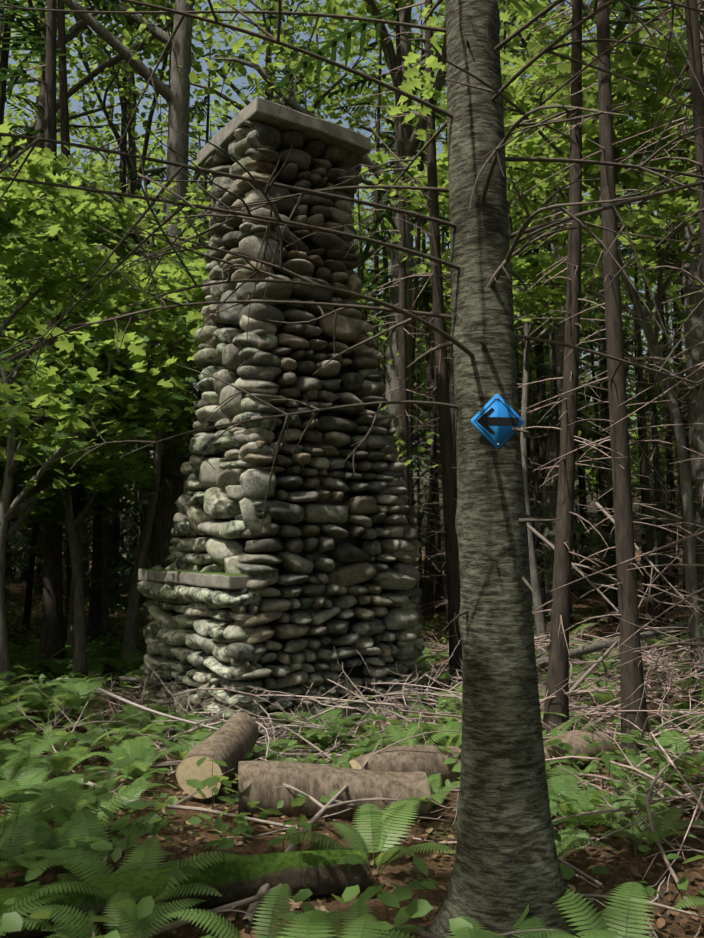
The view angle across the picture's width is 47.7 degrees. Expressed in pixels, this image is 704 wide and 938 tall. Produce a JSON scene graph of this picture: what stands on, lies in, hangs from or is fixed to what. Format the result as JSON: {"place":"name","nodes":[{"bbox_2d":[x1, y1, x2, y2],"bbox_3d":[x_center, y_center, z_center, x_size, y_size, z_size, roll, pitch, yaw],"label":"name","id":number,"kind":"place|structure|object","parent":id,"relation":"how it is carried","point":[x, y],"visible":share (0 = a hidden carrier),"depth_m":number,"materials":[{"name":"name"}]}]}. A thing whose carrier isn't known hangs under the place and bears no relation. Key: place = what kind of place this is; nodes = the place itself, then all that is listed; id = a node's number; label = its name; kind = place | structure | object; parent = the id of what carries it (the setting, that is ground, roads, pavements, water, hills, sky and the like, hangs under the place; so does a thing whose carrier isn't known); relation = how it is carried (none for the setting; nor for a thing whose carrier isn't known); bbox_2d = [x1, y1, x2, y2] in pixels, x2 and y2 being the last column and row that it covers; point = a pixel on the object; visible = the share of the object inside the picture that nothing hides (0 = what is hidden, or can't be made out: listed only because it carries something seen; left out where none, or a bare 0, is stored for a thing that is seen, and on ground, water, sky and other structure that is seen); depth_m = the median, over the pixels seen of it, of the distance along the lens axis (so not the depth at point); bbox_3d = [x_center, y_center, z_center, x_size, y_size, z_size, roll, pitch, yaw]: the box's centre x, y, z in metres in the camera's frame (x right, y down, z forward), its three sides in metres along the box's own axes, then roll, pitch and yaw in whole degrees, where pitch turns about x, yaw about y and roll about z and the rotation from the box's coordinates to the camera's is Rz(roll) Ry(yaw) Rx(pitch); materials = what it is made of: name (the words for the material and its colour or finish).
{"place":"outdoors","nodes":[
{"label":"outdoors","id":0,"kind":"place"},
{"bbox_2d":[167,143,396,733],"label":"mortar gaps","id":1,"kind":"object","parent":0,"point":[356,671],"visible":0.04,"depth_m":7.28,"materials":[{"name":"grey concrete"}]},
{"bbox_2d":[1,0,688,546],"label":"sky","id":2,"kind":"structure","parent":0,"point":[239,81],"materials":[{"name":"blue"}]},
{"bbox_2d":[0,547,703,937],"bbox_3d":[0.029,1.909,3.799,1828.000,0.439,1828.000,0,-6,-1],"label":"ground","id":3,"kind":"structure","parent":0,"point":[580,861],"depth_m":4.30,"materials":[{"name":"brown soil"}]},
{"bbox_2d":[0,850,367,937],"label":"mossy log","id":4,"kind":"object","parent":3,"relation":"on","point":[247,876],"visible":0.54,"depth_m":3.38,"materials":[{"name":"green wood"}]},
{"bbox_2d":[176,754,221,798],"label":"broken log ends","id":5,"kind":"object","parent":3,"relation":"on","point":[187,768],"visible":0.52,"depth_m":4.98,"materials":[{"name":"brown wood"}]},
{"bbox_2d":[175,713,258,798],"bbox_3d":[-0.863,1.912,5.367,0.310,0.382,0.856,-1,-6,14],"label":"log","id":6,"kind":"object","parent":3,"relation":"on","point":[231,741],"visible":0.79,"depth_m":5.29,"materials":[{"name":"wood"}]},
{"bbox_2d":[140,120,424,734],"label":"chimney stones","id":7,"kind":"object","parent":3,"relation":"on","point":[232,653],"visible":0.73,"depth_m":7.16,"materials":[{"name":"grey stone"}]},
{"bbox_2d":[137,581,259,606],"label":"mantel corbels","id":8,"kind":"object","parent":7,"relation":"attached to","point":[213,596],"visible":0.81,"depth_m":6.89,"materials":[{"name":"grey stone"}]},
{"bbox_2d":[138,568,252,588],"bbox_3d":[-1.465,1.014,7.437,0.351,0.131,2.066,4,-7,-35],"label":"stone ledge","id":9,"kind":"object","parent":8,"relation":"on","point":[223,580],"visible":0.77,"depth_m":7.02,"materials":[{"name":"stone"}]},
{"bbox_2d":[197,97,370,168],"bbox_3d":[-0.678,-3.071,7.707,1.243,0.172,1.257,4,-7,-35],"label":"chimney cap","id":10,"kind":"object","parent":7,"relation":"on","point":[265,111],"visible":0.42,"depth_m":7.23,"materials":[{"name":"grey concrete"}]},
{"bbox_2d":[238,761,431,819],"bbox_3d":[-0.111,1.937,4.799,1.141,0.381,0.301,1,-6,-7],"label":"sawn log","id":11,"kind":"object","parent":3,"relation":"on","point":[314,781],"visible":0.62,"depth_m":4.68,"materials":[{"name":"brown wood"}]},
{"bbox_2d":[0,0,703,937],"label":"tree","id":12,"kind":"object","parent":3,"relation":"on","point":[506,870],"depth_m":3.22,"materials":[{"name":"wood"}]},
{"bbox_2d":[471,394,523,448],"bbox_3d":[0.598,-0.195,3.272,0.228,0.228,0.002,1,-6,-8],"label":"trail marker","id":13,"kind":"object","parent":12,"relation":"attached to","point":[500,434],"visible":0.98,"depth_m":3.27,"materials":[{"name":"blue metal"}]},
{"bbox_2d":[474,397,520,445],"bbox_3d":[0.599,-0.196,3.270,0.204,0.204,0.001,1,-6,-8],"label":"arrow","id":14,"kind":"object","parent":12,"relation":"attached to","point":[484,420],"visible":1,"depth_m":3.27,"materials":[{"name":"black"}]},
{"bbox_2d":[0,0,703,757],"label":"trunks","id":15,"kind":"object","parent":3,"relation":"on","point":[54,632],"depth_m":12.87,"materials":[{"name":"brown wood"}]},
{"bbox_2d":[0,0,703,685],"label":"dead conifer twigs","id":16,"kind":"object","parent":15,"relation":"attached to","point":[668,538],"visible":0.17,"depth_m":8.36,"materials":[{"name":"brown wood"}]},
{"bbox_2d":[0,601,703,937],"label":"ferns","id":17,"kind":"object","parent":3,"relation":"on","point":[311,919],"visible":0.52,"depth_m":4.21,"materials":[{"name":"green plant"}]},
{"bbox_2d":[0,0,703,702],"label":"tree trunks","id":18,"kind":"object","parent":3,"relation":"on","point":[156,524],"visible":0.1,"depth_m":13.26,"materials":[{"name":"grey plant"}]},
{"bbox_2d":[0,0,697,506],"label":"tree leaves","id":19,"kind":"object","parent":18,"relation":"attached to","point":[126,38],"visible":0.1,"depth_m":19.11,"materials":[{"name":"green plant"}]},
{"bbox_2d":[0,0,703,527],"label":"maple leaves","id":20,"kind":"object","parent":18,"relation":"attached to","point":[84,348],"visible":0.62,"depth_m":8.44,"materials":[{"name":"green plant"}]},
{"bbox_2d":[0,44,703,937],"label":"dead sticks","id":21,"kind":"object","parent":3,"relation":"on","point":[256,900],"visible":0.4,"depth_m":6.12,"materials":[{"name":"brown wood"}]},
{"bbox_2d":[0,647,703,933],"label":"herbs","id":22,"kind":"object","parent":3,"relation":"on","point":[401,893],"visible":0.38,"depth_m":4.26,"materials":[{"name":"green plant"}]},
{"bbox_2d":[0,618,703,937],"bbox_3d":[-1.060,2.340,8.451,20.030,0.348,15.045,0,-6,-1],"label":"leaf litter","id":23,"kind":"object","parent":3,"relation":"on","point":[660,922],"visible":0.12,"depth_m":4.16,"materials":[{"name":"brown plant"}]},
{"bbox_2d":[354,745,460,786],"bbox_3d":[0.369,2.015,5.306,0.801,0.326,0.275,3,-6,-29],"label":"sawn log","id":24,"kind":"object","parent":3,"relation":"on","point":[428,760],"visible":0.54,"depth_m":5.25,"materials":[{"name":"brown wood"}]},
{"bbox_2d":[348,759,362,769],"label":"sawn log ends","id":25,"kind":"object","parent":24,"relation":"on","point":[354,764],"visible":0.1,"depth_m":5.14,"materials":[{"name":"brown wood"}]},
{"bbox_2d":[543,729,613,777],"bbox_3d":[1.510,2.033,5.652,0.693,0.303,0.261,3,-6,-25],"label":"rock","id":26,"kind":"object","parent":3,"relation":"on","point":[578,746],"visible":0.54,"depth_m":5.60,"materials":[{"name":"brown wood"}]},
{"bbox_2d":[536,621,687,669],"bbox_3d":[2.988,1.987,9.004,3.905,0.326,0.098,5,-7,-41],"label":"fallen pole","id":27,"kind":"object","parent":3,"relation":"on","point":[591,648],"visible":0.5,"depth_m":8.68,"materials":[{"name":"grey wood"}]}
]}

